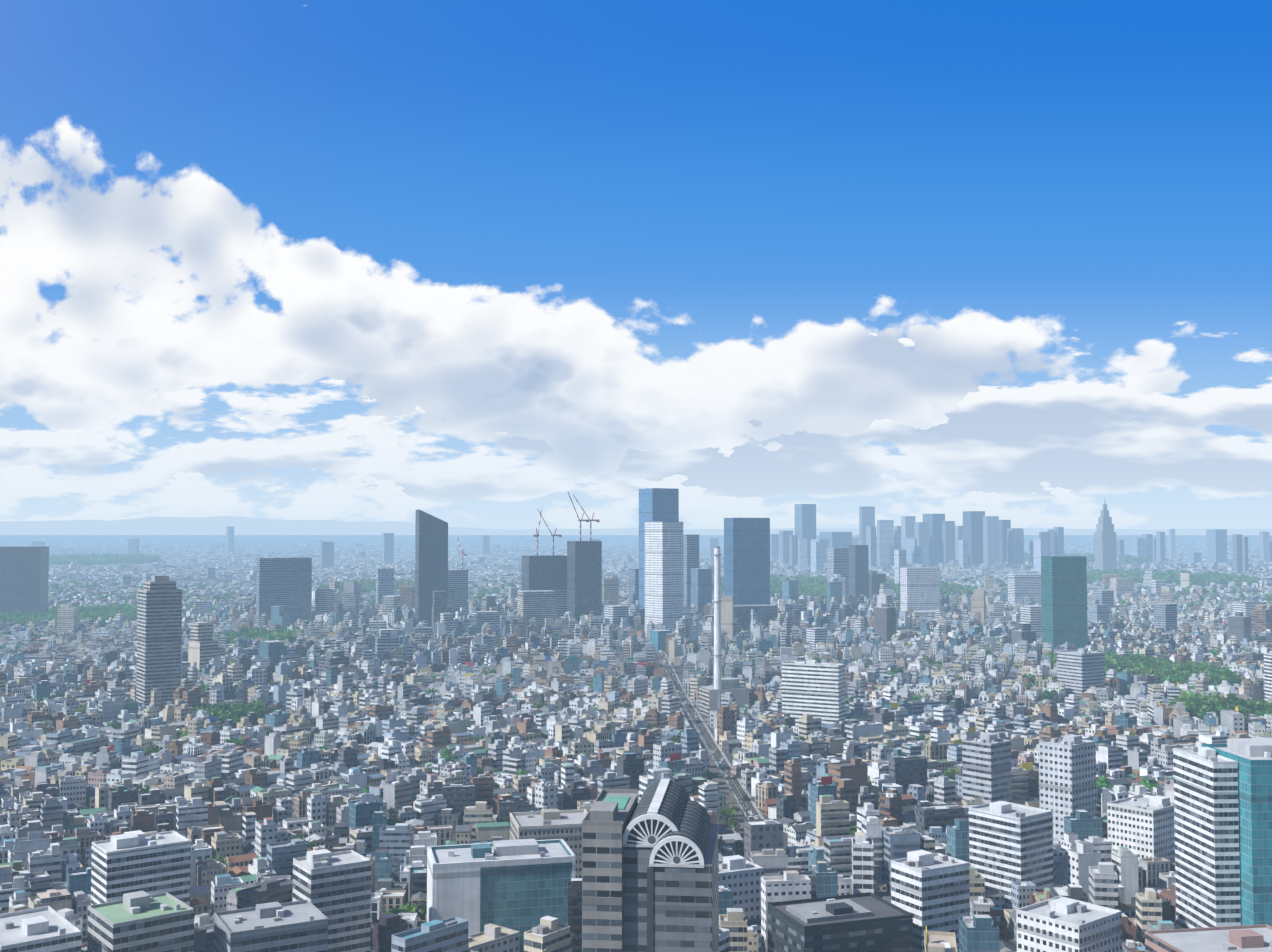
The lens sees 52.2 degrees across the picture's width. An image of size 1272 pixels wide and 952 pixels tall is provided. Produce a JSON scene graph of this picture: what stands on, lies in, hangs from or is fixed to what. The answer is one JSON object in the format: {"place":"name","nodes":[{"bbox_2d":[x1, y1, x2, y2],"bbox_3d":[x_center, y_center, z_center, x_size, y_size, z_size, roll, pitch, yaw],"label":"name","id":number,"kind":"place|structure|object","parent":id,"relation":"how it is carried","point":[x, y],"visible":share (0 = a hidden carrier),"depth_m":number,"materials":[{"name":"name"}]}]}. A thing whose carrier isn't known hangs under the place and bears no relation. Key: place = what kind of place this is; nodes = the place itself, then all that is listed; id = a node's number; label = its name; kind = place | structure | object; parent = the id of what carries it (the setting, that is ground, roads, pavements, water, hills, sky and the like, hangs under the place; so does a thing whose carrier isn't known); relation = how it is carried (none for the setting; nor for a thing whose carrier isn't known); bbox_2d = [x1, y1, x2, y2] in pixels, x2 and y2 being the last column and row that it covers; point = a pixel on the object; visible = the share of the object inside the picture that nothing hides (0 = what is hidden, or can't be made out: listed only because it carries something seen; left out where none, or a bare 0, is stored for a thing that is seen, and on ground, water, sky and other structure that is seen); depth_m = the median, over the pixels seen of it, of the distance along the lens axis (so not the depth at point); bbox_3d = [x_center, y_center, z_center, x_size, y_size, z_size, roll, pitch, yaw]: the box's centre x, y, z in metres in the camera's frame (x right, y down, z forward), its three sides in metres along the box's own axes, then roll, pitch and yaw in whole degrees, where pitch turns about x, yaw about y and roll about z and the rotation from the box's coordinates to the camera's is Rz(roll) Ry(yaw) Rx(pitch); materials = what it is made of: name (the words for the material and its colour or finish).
{"place":"outdoors","nodes":[
{"label":"outdoors","id":0,"kind":"place"},
{"bbox_2d":[0,516,1271,534],"bbox_3d":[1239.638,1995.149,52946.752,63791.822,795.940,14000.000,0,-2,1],"label":"mountains","id":1,"kind":"structure","parent":0,"point":[216,525],"depth_m":48026.54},
{"bbox_2d":[0,535,1271,951],"bbox_3d":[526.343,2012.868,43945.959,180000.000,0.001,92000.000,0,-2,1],"label":"ground","id":2,"kind":"structure","parent":0,"point":[474,537],"depth_m":26246.04,"materials":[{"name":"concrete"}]},
{"bbox_2d":[0,488,1271,951],"bbox_3d":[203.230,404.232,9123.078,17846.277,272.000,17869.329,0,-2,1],"label":"city blocks","id":3,"kind":"structure","parent":2,"relation":"on","point":[578,838],"depth_m":846.03,"materials":[{"name":"grey concrete"}]},
{"bbox_2d":[0,552,1271,951],"bbox_3d":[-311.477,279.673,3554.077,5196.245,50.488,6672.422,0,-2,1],"label":"park trees","id":4,"kind":"object","parent":2,"relation":"on","point":[1130,662],"visible":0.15,"depth_m":1536.14,"materials":[{"name":"green plant"}]},
{"bbox_2d":[133,564,1233,727],"bbox_3d":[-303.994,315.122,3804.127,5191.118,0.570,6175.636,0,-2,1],"label":"park floors","id":5,"kind":"structure","parent":2,"relation":"on","point":[1052,667],"depth_m":1084.18,"materials":[{"name":"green plant"}]},
{"bbox_2d":[0,0,1271,529],"label":"sky","id":6,"kind":"structure","parent":0,"point":[485,264],"materials":[{"name":"blue"}]}
]}

